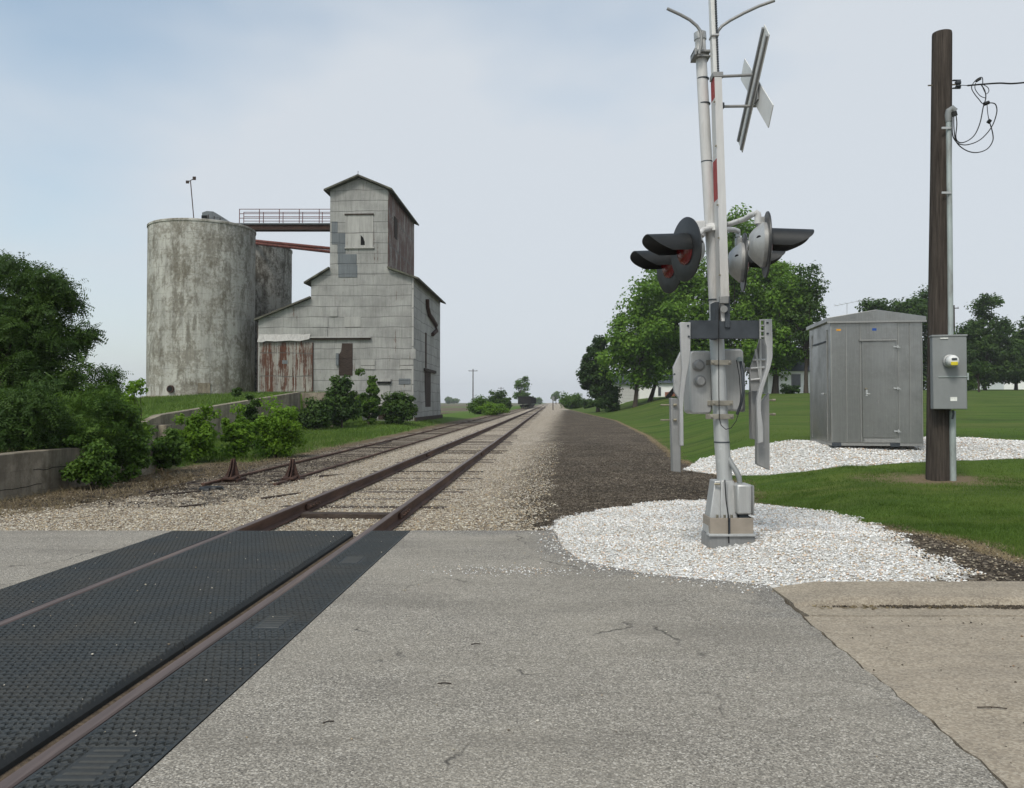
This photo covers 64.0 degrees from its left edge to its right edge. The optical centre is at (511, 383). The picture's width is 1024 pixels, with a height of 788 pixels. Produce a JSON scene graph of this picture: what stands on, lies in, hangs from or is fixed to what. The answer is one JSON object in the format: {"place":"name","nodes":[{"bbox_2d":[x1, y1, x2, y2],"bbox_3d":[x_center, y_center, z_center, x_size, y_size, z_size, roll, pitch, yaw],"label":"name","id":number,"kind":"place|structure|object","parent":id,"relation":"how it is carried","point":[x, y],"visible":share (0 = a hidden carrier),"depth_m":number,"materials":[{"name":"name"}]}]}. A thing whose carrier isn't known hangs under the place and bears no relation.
{"place":"outdoors","nodes":[
{"label":"outdoors","id":0,"kind":"place"},
{"bbox_2d":[0,530,172,589],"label":"road","id":1,"kind":"structure","parent":0,"point":[26,555],"depth_m":8.01,"materials":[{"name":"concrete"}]},
{"bbox_2d":[1,444,414,510],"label":"siding gravel","id":2,"kind":"structure","parent":0,"point":[171,491],"depth_m":18.83,"materials":[{"name":"gravel"}]},
{"bbox_2d":[0,389,1023,781],"bbox_3d":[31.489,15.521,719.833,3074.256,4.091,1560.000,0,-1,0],"label":"ground","id":3,"kind":"structure","parent":0,"point":[604,431],"depth_m":16.13,"materials":[{"name":"gravel"}]},
{"bbox_2d":[0,378,77,452],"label":"shrub","id":4,"kind":"object","parent":3,"relation":"on","point":[25,419],"visible":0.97,"depth_m":16.17,"materials":[{"name":"green plant"}]},
{"bbox_2d":[0,249,132,442],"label":"leafy tree","id":5,"kind":"object","parent":3,"relation":"on","point":[35,334],"visible":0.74,"depth_m":19.82,"materials":[{"name":"green plant"}]},
{"bbox_2d":[0,440,160,500],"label":"retaining wall","id":6,"kind":"structure","parent":3,"relation":"on","point":[28,472],"depth_m":15.67,"materials":[{"name":"concrete"}]},
{"bbox_2d":[31,381,131,457],"bbox_3d":[-9.327,0.821,17.556,2.156,1.769,2.057,0,-1,-15],"label":"shrub","id":7,"kind":"object","parent":3,"relation":"on","point":[91,423],"visible":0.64,"depth_m":17.44,"materials":[{"name":"green plant"}]},
{"bbox_2d":[58,435,120,489],"bbox_3d":[-8.499,1.725,16.584,1.115,1.409,1.077,0,-1,0],"label":"shrub","id":8,"kind":"object","parent":3,"relation":"on","point":[92,465],"visible":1,"depth_m":16.38,"materials":[{"name":"green plant"}]},
{"bbox_2d":[64,378,138,404],"bbox_3d":[-10.061,0.800,19.922,1.720,1.915,1.616,-1,-1,25],"label":"shrub","id":9,"kind":"object","parent":3,"relation":"on","point":[98,385],"visible":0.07,"depth_m":19.79,"materials":[{"name":"green plant"}]},
{"bbox_2d":[94,402,153,482],"bbox_3d":[-8.750,1.410,18.302,1.498,2.115,1.277,0,-1,0],"label":"shrub","id":10,"kind":"object","parent":3,"relation":"on","point":[133,458],"visible":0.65,"depth_m":18.09,"materials":[{"name":"green plant"}]},
{"bbox_2d":[107,378,152,477],"bbox_3d":[-8.875,1.161,19.037,0.960,2.645,1.404,1,-2,-33],"label":"sapling","id":11,"kind":"object","parent":3,"relation":"on","point":[132,389],"visible":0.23,"depth_m":19.00,"materials":[{"name":"green plant"}]},
{"bbox_2d":[136,476,179,491],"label":"dry weed","id":12,"kind":"object","parent":3,"relation":"on","point":[152,482],"visible":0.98,"depth_m":16.08,"materials":[{"name":"brown plant"}]},
{"bbox_2d":[142,468,180,480],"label":"dry weed","id":13,"kind":"object","parent":3,"relation":"on","point":[167,472],"visible":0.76,"depth_m":18.09,"materials":[{"name":"brown plant"}]},
{"bbox_2d":[144,424,190,472],"bbox_3d":[-8.739,1.758,20.551,1.104,1.516,1.137,-1,-2,44],"label":"shrub","id":14,"kind":"object","parent":3,"relation":"on","point":[169,449],"visible":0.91,"depth_m":20.39,"materials":[{"name":"green plant"}]},
{"bbox_2d":[143,480,200,493],"bbox_3d":[-7.027,2.139,17.011,0.100,0.065,2.400,0,-1,3],"label":"plank","id":15,"kind":"object","parent":3,"relation":"on","point":[164,488],"visible":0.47,"depth_m":16.70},
{"bbox_2d":[149,490,200,496],"bbox_3d":[-6.435,2.110,15.690,0.090,0.065,1.060,-1,-2,34],"label":"plank","id":16,"kind":"object","parent":3,"relation":"on","point":[156,495],"visible":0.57,"depth_m":15.62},
{"bbox_2d":[162,474,199,489],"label":"dry weed","id":17,"kind":"object","parent":3,"relation":"on","point":[179,481],"visible":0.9,"depth_m":16.46,"materials":[{"name":"brown plant"}]},
{"bbox_2d":[2,457,374,508],"bbox_3d":[-6.499,2.137,19.671,5.091,0.128,13.410,0,-1,0],"label":"wood debris","id":18,"kind":"object","parent":3,"relation":"on","point":[207,495],"visible":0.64,"depth_m":15.72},
{"bbox_2d":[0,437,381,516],"bbox_3d":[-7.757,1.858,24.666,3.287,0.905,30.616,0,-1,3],"label":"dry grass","id":19,"kind":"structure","parent":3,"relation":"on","point":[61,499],"depth_m":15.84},
{"bbox_2d":[166,403,222,462],"bbox_3d":[-9.287,1.572,23.970,1.568,2.039,1.382,0,-1,0],"label":"shrub","id":20,"kind":"object","parent":3,"relation":"on","point":[198,434],"visible":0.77,"depth_m":23.78,"materials":[{"name":"green plant"}]},
{"bbox_2d":[141,211,255,397],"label":"concrete silo","id":21,"kind":"object","parent":3,"relation":"on","point":[200,334],"visible":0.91,"depth_m":60.24,"materials":[{"name":"concrete"}]},
{"bbox_2d":[186,177,195,217],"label":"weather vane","id":22,"kind":"object","parent":21,"relation":"on","point":[188,181],"visible":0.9,"depth_m":62.32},
{"bbox_2d":[198,486,223,490],"bbox_3d":[-6.062,2.117,16.472,0.422,0.110,0.486,-1,-2,40],"label":"rubber ring","id":23,"kind":"object","parent":3,"relation":"on","point":[206,488],"visible":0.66,"depth_m":16.46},
{"bbox_2d":[141,392,299,438],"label":"retaining wall","id":24,"kind":"structure","parent":3,"relation":"on","point":[162,421],"depth_m":38.98,"materials":[{"name":"concrete"}]},
{"bbox_2d":[231,387,242,396],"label":"shrub","id":25,"kind":"object","parent":3,"relation":"on","point":[236,391],"visible":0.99,"depth_m":47.87,"materials":[{"name":"green plant"}]},
{"bbox_2d":[218,403,256,458],"bbox_3d":[-8.372,1.590,24.921,1.052,2.044,1.146,-1,-1,28],"label":"shrub","id":26,"kind":"object","parent":3,"relation":"on","point":[238,435],"visible":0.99,"depth_m":24.79,"materials":[{"name":"green plant"}]},
{"bbox_2d":[239,393,262,448],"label":"shrub","id":27,"kind":"object","parent":3,"relation":"on","point":[251,413],"visible":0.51,"depth_m":29.93,"materials":[{"name":"green plant"}]},
{"bbox_2d":[0,404,547,787],"bbox_3d":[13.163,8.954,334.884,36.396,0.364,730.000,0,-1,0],"label":"railway track","id":28,"kind":"structure","parent":3,"relation":"on","point":[392,520],"depth_m":10.64,"materials":[{"name":"metal"}]},
{"bbox_2d":[0,569,129,620],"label":"rubber crossing panel","id":29,"kind":"object","parent":28,"relation":"on","point":[19,598],"visible":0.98,"depth_m":6.28,"materials":[{"name":"rubber"}]},
{"bbox_2d":[0,641,183,775],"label":"rubber crossing panel","id":30,"kind":"object","parent":28,"relation":"on","point":[47,688],"visible":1,"depth_m":4.19,"materials":[{"name":"rubber"}]},
{"bbox_2d":[63,531,226,569],"bbox_3d":[-3.490,1.670,8.015,0.589,0.150,2.110,0,-1,3],"label":"rubber crossing panel","id":31,"kind":"object","parent":28,"relation":"on","point":[130,557],"visible":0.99,"depth_m":7.80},
{"bbox_2d":[0,569,293,649],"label":"rubber crossing panel","id":32,"kind":"object","parent":28,"relation":"on","point":[170,605],"visible":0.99,"depth_m":5.67,"materials":[{"name":"rubber"}]},
{"bbox_2d":[14,641,288,787],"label":"rubber crossing panel","id":33,"kind":"object","parent":28,"relation":"on","point":[165,717],"visible":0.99,"depth_m":3.64,"materials":[{"name":"rubber"}]},
{"bbox_2d":[143,531,352,575],"bbox_3d":[-2.450,1.670,8.015,1.399,0.150,2.080,0,-1,0],"label":"rubber crossing panel","id":34,"kind":"object","parent":28,"relation":"on","point":[296,552],"visible":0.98,"depth_m":7.79,"materials":[{"name":"rubber"}]},
{"bbox_2d":[219,569,367,641],"bbox_3d":[-1.487,1.624,5.926,0.424,0.150,2.103,0,-1,3],"label":"rubber crossing panel","id":35,"kind":"object","parent":28,"relation":"on","point":[293,612],"visible":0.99,"depth_m":5.66,"materials":[{"name":"rubber"}]},
{"bbox_2d":[319,531,409,569],"bbox_3d":[-1.387,1.670,8.015,0.424,0.150,2.103,0,-1,3],"label":"rubber crossing panel","id":36,"kind":"object","parent":28,"relation":"on","point":[365,551],"visible":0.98,"depth_m":7.80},
{"bbox_2d":[255,245,292,392],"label":"concrete silo","id":37,"kind":"object","parent":3,"relation":"on","point":[273,278],"visible":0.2,"depth_m":70.17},
{"bbox_2d":[256,239,329,252],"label":"grain pipe","id":38,"kind":"object","parent":37,"relation":"attached to","point":[306,247],"visible":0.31,"depth_m":68.02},
{"bbox_2d":[249,395,307,458],"bbox_3d":[-7.516,1.486,26.077,1.938,2.303,1.637,0,-1,0],"label":"shrub","id":39,"kind":"object","parent":3,"relation":"on","point":[277,430],"visible":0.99,"depth_m":25.77,"materials":[{"name":"green plant"}]},
{"bbox_2d":[0,442,561,536],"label":"ballast","id":40,"kind":"structure","parent":3,"relation":"on","point":[60,518],"depth_m":12.54,"materials":[{"name":"gravel"}]},
{"bbox_2d":[261,492,300,498],"bbox_3d":[-3.928,1.920,13.975,0.070,0.065,0.890,-1,-1,29],"label":"plank","id":41,"kind":"object","parent":3,"relation":"on","point":[270,497],"visible":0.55,"depth_m":13.88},
{"bbox_2d":[131,390,443,466],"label":"rough grass","id":42,"kind":"structure","parent":3,"relation":"on","point":[152,402],"depth_m":42.25,"materials":[{"name":"plant"}]},
{"bbox_2d":[295,396,334,428],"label":"shrub","id":43,"kind":"object","parent":3,"relation":"on","point":[314,413],"visible":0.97,"depth_m":50.05,"materials":[{"name":"green plant"}]},
{"bbox_2d":[300,392,358,426],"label":"loading dock","id":44,"kind":"object","parent":3,"relation":"on","point":[319,396],"visible":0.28,"depth_m":52.60,"materials":[{"name":"concrete"}]},
{"bbox_2d":[324,374,361,427],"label":"shrub","id":45,"kind":"object","parent":3,"relation":"on","point":[345,405],"visible":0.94,"depth_m":51.55,"materials":[{"name":"green plant"}]},
{"bbox_2d":[254,174,445,421],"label":"grain elevator","id":46,"kind":"object","parent":3,"relation":"on","point":[370,305],"visible":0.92,"depth_m":60.39,"materials":[{"name":"metal"}]},
{"bbox_2d":[238,209,329,231],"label":"conveyor bridge","id":47,"kind":"structure","parent":46,"relation":"attached to","point":[291,227],"depth_m":64.43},
{"bbox_2d":[259,342,312,391],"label":"sliding door","id":48,"kind":"structure","parent":46,"relation":"in","point":[283,366],"depth_m":60.39,"materials":[{"name":"metal"}]},
{"bbox_2d":[344,213,373,248],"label":"loft door","id":49,"kind":"structure","parent":46,"relation":"in","point":[358,227],"depth_m":60.40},
{"bbox_2d":[378,383,389,405],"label":"small door","id":50,"kind":"structure","parent":46,"relation":"in","point":[384,387],"depth_m":60.06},
{"bbox_2d":[394,216,396,239],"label":"side window","id":51,"kind":"structure","parent":46,"relation":"in","point":[395,219],"depth_m":62.96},
{"bbox_2d":[425,371,430,406],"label":"side door","id":52,"kind":"structure","parent":46,"relation":"in","point":[427,374],"depth_m":66.63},
{"bbox_2d":[188,407,532,485],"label":"siding track","id":53,"kind":"structure","parent":3,"relation":"on","point":[251,473],"depth_m":27.19,"materials":[{"name":"metal"}]},
{"bbox_2d":[221,459,246,481],"bbox_3d":[-6.205,1.923,18.249,0.409,0.516,0.593,0,-1,3],"label":"wheel stop","id":54,"kind":"object","parent":53,"relation":"on","point":[232,474],"visible":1,"depth_m":18.16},
{"bbox_2d":[280,459,304,481],"bbox_3d":[-4.888,1.923,18.249,0.409,0.516,0.593,0,-1,3],"label":"wheel stop","id":55,"kind":"object","parent":53,"relation":"on","point":[292,474],"visible":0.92,"depth_m":18.17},
{"bbox_2d":[518,396,531,408],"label":"rail car","id":56,"kind":"object","parent":53,"relation":"on","point":[524,399],"visible":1,"depth_m":199.99,"materials":[{"name":"paint"}]},
{"bbox_2d":[355,368,383,424],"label":"shrub","id":57,"kind":"object","parent":3,"relation":"on","point":[370,404],"visible":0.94,"depth_m":54.70,"materials":[{"name":"green plant"}]},
{"bbox_2d":[380,391,417,423],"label":"shrub","id":58,"kind":"object","parent":3,"relation":"on","point":[400,408],"visible":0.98,"depth_m":55.05,"materials":[{"name":"green plant"}]},
{"bbox_2d":[444,397,459,403],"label":"tree clump","id":59,"kind":"object","parent":3,"relation":"on","point":[449,400],"visible":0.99,"depth_m":797.07,"materials":[{"name":"green plant"}]},
{"bbox_2d":[466,394,494,413],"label":"shrub","id":60,"kind":"object","parent":3,"relation":"on","point":[479,401],"visible":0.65,"depth_m":117.14,"materials":[{"name":"green plant"}]},
{"bbox_2d":[474,401,509,414],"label":"shrub","id":61,"kind":"object","parent":3,"relation":"on","point":[490,408],"visible":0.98,"depth_m":107.49,"materials":[{"name":"green plant"}]},
{"bbox_2d":[487,390,509,405],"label":"shrub","id":62,"kind":"object","parent":3,"relation":"on","point":[497,397],"visible":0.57,"depth_m":131.74,"materials":[{"name":"green plant"}]},
{"bbox_2d":[504,397,512,409],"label":"shrub","id":63,"kind":"object","parent":3,"relation":"on","point":[510,405],"visible":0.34,"depth_m":149.63,"materials":[{"name":"green plant"}]},
{"bbox_2d":[511,375,531,407],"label":"slender tree","id":64,"kind":"object","parent":3,"relation":"on","point":[518,385],"visible":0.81,"depth_m":254.48,"materials":[{"name":"green plant"}]},
{"bbox_2d":[531,396,542,403],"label":"tree clump","id":65,"kind":"object","parent":3,"relation":"on","point":[538,400],"visible":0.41,"depth_m":636.66,"materials":[{"name":"green plant"}]},
{"bbox_2d":[550,391,560,400],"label":"distant tree","id":66,"kind":"object","parent":3,"relation":"on","point":[555,395],"visible":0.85,"depth_m":519.08,"materials":[{"name":"green plant"}]},
{"bbox_2d":[557,392,582,408],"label":"shrub","id":67,"kind":"object","parent":3,"relation":"on","point":[568,401],"visible":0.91,"depth_m":168.76,"materials":[{"name":"green plant"}]},
{"bbox_2d":[579,398,594,408],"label":"shrub","id":68,"kind":"object","parent":3,"relation":"on","point":[586,403],"visible":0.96,"depth_m":149.36,"materials":[{"name":"green plant"}]},
{"bbox_2d":[576,334,618,411],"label":"maple tree","id":69,"kind":"object","parent":3,"relation":"on","point":[590,378],"visible":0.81,"depth_m":106.78,"materials":[{"name":"green plant"}]},
{"bbox_2d":[593,386,623,411],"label":"shrub","id":70,"kind":"object","parent":3,"relation":"on","point":[609,401],"visible":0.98,"depth_m":99.33,"materials":[{"name":"green plant"}]},
{"bbox_2d":[593,274,692,407],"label":"maple tree","id":71,"kind":"object","parent":3,"relation":"on","point":[631,356],"visible":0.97,"depth_m":96.85,"materials":[{"name":"green plant"}]},
{"bbox_2d":[652,375,674,396],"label":"house","id":72,"kind":"structure","parent":3,"relation":"on","point":[664,388],"depth_m":132.01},
{"bbox_2d":[641,266,737,401],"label":"maple tree","id":73,"kind":"object","parent":3,"relation":"on","point":[691,290],"visible":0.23,"depth_m":100.26,"materials":[{"name":"green plant"}]},
{"bbox_2d":[630,0,813,548],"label":"crossing signal","id":74,"kind":"object","parent":3,"relation":"on","point":[707,382],"visible":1,"depth_m":8.11,"materials":[{"name":"white paint"}]},
{"bbox_2d":[666,202,806,397],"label":"maple tree","id":75,"kind":"object","parent":3,"relation":"on","point":[756,280],"visible":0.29,"depth_m":101.90,"materials":[{"name":"green plant"}]},
{"bbox_2d":[541,499,985,587],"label":"white stones","id":76,"kind":"object","parent":3,"relation":"on","point":[822,523],"visible":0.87,"depth_m":8.01,"materials":[{"name":"gravel"}]},
{"bbox_2d":[731,269,822,393],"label":"maple tree","id":77,"kind":"object","parent":3,"relation":"on","point":[783,361],"visible":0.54,"depth_m":98.14,"materials":[{"name":"green plant"}]},
{"bbox_2d":[746,360,809,393],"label":"house","id":78,"kind":"structure","parent":3,"relation":"on","point":[796,376],"depth_m":100.04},
{"bbox_2d":[791,374,800,386],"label":"window","id":79,"kind":"structure","parent":78,"relation":"in","point":[795,378],"depth_m":99.98,"materials":[{"name":"grey glass"}]},
{"bbox_2d":[780,383,800,393],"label":"shrub","id":80,"kind":"object","parent":3,"relation":"on","point":[788,389],"visible":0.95,"depth_m":93.72,"materials":[{"name":"green plant"}]},
{"bbox_2d":[773,260,830,392],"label":"maple tree","id":81,"kind":"object","parent":3,"relation":"on","point":[801,335],"visible":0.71,"depth_m":96.64,"materials":[{"name":"green plant"}]},
{"bbox_2d":[683,437,1023,475],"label":"white stones","id":82,"kind":"object","parent":3,"relation":"on","point":[959,441],"visible":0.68,"depth_m":16.30,"materials":[{"name":"gravel"}]},
{"bbox_2d":[806,310,926,446],"bbox_3d":[7.423,-0.094,17.354,1.880,2.740,2.120,0,-1,9],"label":"equipment shelter","id":83,"kind":"object","parent":3,"relation":"on","point":[866,378],"visible":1,"depth_m":16.38,"materials":[{"name":"metal"}]},
{"bbox_2d":[862,341,900,437],"bbox_3d":[7.351,0.109,16.320,0.716,1.916,0.067,0,-1,9],"label":"door","id":84,"kind":"structure","parent":83,"relation":"in","point":[879,388],"depth_m":16.34,"materials":[{"name":"metal"}]},
{"bbox_2d":[754,496,1023,580],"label":"verge gravel","id":85,"kind":"structure","parent":3,"relation":"on","point":[985,566],"depth_m":7.26,"materials":[{"name":"gravel"}]},
{"bbox_2d":[855,297,927,329],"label":"lawn tree","id":86,"kind":"object","parent":3,"relation":"on","point":[898,306],"visible":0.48,"depth_m":126.62,"materials":[{"name":"green plant"}]},
{"bbox_2d":[772,581,1023,618],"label":"kerb","id":87,"kind":"structure","parent":3,"relation":"on","point":[801,598],"depth_m":5.81,"materials":[{"name":"concrete"}]},
{"bbox_2d":[812,604,1023,608],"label":"gutter grit","id":88,"kind":"object","parent":87,"relation":"on","point":[949,606],"visible":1,"depth_m":5.71,"materials":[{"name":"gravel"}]},
{"bbox_2d":[891,284,927,389],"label":"lawn tree","id":89,"kind":"object","parent":3,"relation":"on","point":[923,294],"visible":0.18,"depth_m":130.71,"materials":[{"name":"green plant"}]},
{"bbox_2d":[925,29,968,480],"bbox_3d":[7.005,-1.932,13.272,0.609,7.774,0.806,-1,-1,23],"label":"utility pole","id":90,"kind":"object","parent":3,"relation":"on","point":[947,376],"visible":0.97,"depth_m":13.33,"materials":[{"name":"brown wood"}]},
{"bbox_2d":[952,77,1023,152],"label":"service wire","id":91,"kind":"object","parent":90,"relation":"attached to","point":[985,103],"visible":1,"depth_m":13.29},
{"bbox_2d":[953,305,958,331],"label":"utility pole","id":92,"kind":"object","parent":3,"relation":"on","point":[954,308],"visible":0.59,"depth_m":138.23,"materials":[{"name":"grey metal"}]},
{"bbox_2d":[967,381,977,390],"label":"shrub","id":93,"kind":"object","parent":3,"relation":"on","point":[971,386],"visible":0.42,"depth_m":117.16,"materials":[{"name":"green plant"}]},
{"bbox_2d":[967,359,991,391],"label":"lawn tree","id":94,"kind":"object","parent":3,"relation":"on","point":[977,369],"visible":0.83,"depth_m":95.79,"materials":[{"name":"green plant"}]},
{"bbox_2d":[954,292,1023,389],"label":"lawn tree","id":95,"kind":"object","parent":3,"relation":"on","point":[987,345],"visible":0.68,"depth_m":123.70,"materials":[{"name":"green plant"}]},
{"bbox_2d":[980,381,1023,388],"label":"house","id":96,"kind":"structure","parent":3,"relation":"on","point":[998,385],"depth_m":150.04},
{"bbox_2d":[981,316,1023,389],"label":"lawn tree","id":97,"kind":"object","parent":3,"relation":"on","point":[1018,334],"visible":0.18,"depth_m":129.10,"materials":[{"name":"green plant"}]},
{"bbox_2d":[0,0,1023,402],"label":"sky","id":98,"kind":"structure","parent":0,"point":[532,147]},
{"bbox_2d":[131,530,1004,787],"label":"road","id":99,"kind":"structure","parent":0,"point":[548,662],"depth_m":3.97,"materials":[{"name":"asphalt"}]},
{"bbox_2d":[3,531,877,756],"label":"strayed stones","id":100,"kind":"object","parent":99,"relation":"on","point":[537,720],"visible":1,"depth_m":4.79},
{"bbox_2d":[423,563,593,576],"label":"strayed stones","id":101,"kind":"object","parent":99,"relation":"on","point":[513,570],"visible":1,"depth_m":6.90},
{"bbox_2d":[531,532,772,592],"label":"strayed stones","id":102,"kind":"object","parent":99,"relation":"on","point":[601,566],"visible":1,"depth_m":6.95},
{"bbox_2d":[611,376,651,403],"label":"garage","id":103,"kind":"structure","parent":0,"point":[627,393],"depth_m":121.97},
{"bbox_2d":[619,388,638,401],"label":"garage door","id":104,"kind":"structure","parent":103,"relation":"in","point":[627,394],"depth_m":121.93,"materials":[{"name":"white paint"}]},
{"bbox_2d":[511,445,887,529],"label":"dark gravel","id":105,"kind":"structure","parent":0,"point":[598,497],"depth_m":14.07,"materials":[{"name":"gravel"}]},
{"bbox_2d":[632,429,1023,561],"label":"dry grass","id":106,"kind":"structure","parent":0,"point":[967,543],"depth_m":8.07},
{"bbox_2d":[682,426,1023,558],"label":"lawn grass","id":107,"kind":"structure","parent":0,"point":[1015,537],"depth_m":11.30,"materials":[{"name":"plant"}]},
{"bbox_2d":[804,616,1023,787],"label":"concrete road","id":108,"kind":"structure","parent":0,"point":[937,677],"depth_m":4.37,"materials":[{"name":"concrete"}]},
{"bbox_2d":[852,614,1023,762],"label":"road litter","id":109,"kind":"object","parent":108,"relation":"on","point":[963,623],"visible":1,"depth_m":4.93,"materials":[{"name":"stone"}]},
{"bbox_2d":[977,706,1006,708],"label":"twig","id":110,"kind":"object","parent":108,"relation":"on","point":[991,707],"visible":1,"depth_m":3.80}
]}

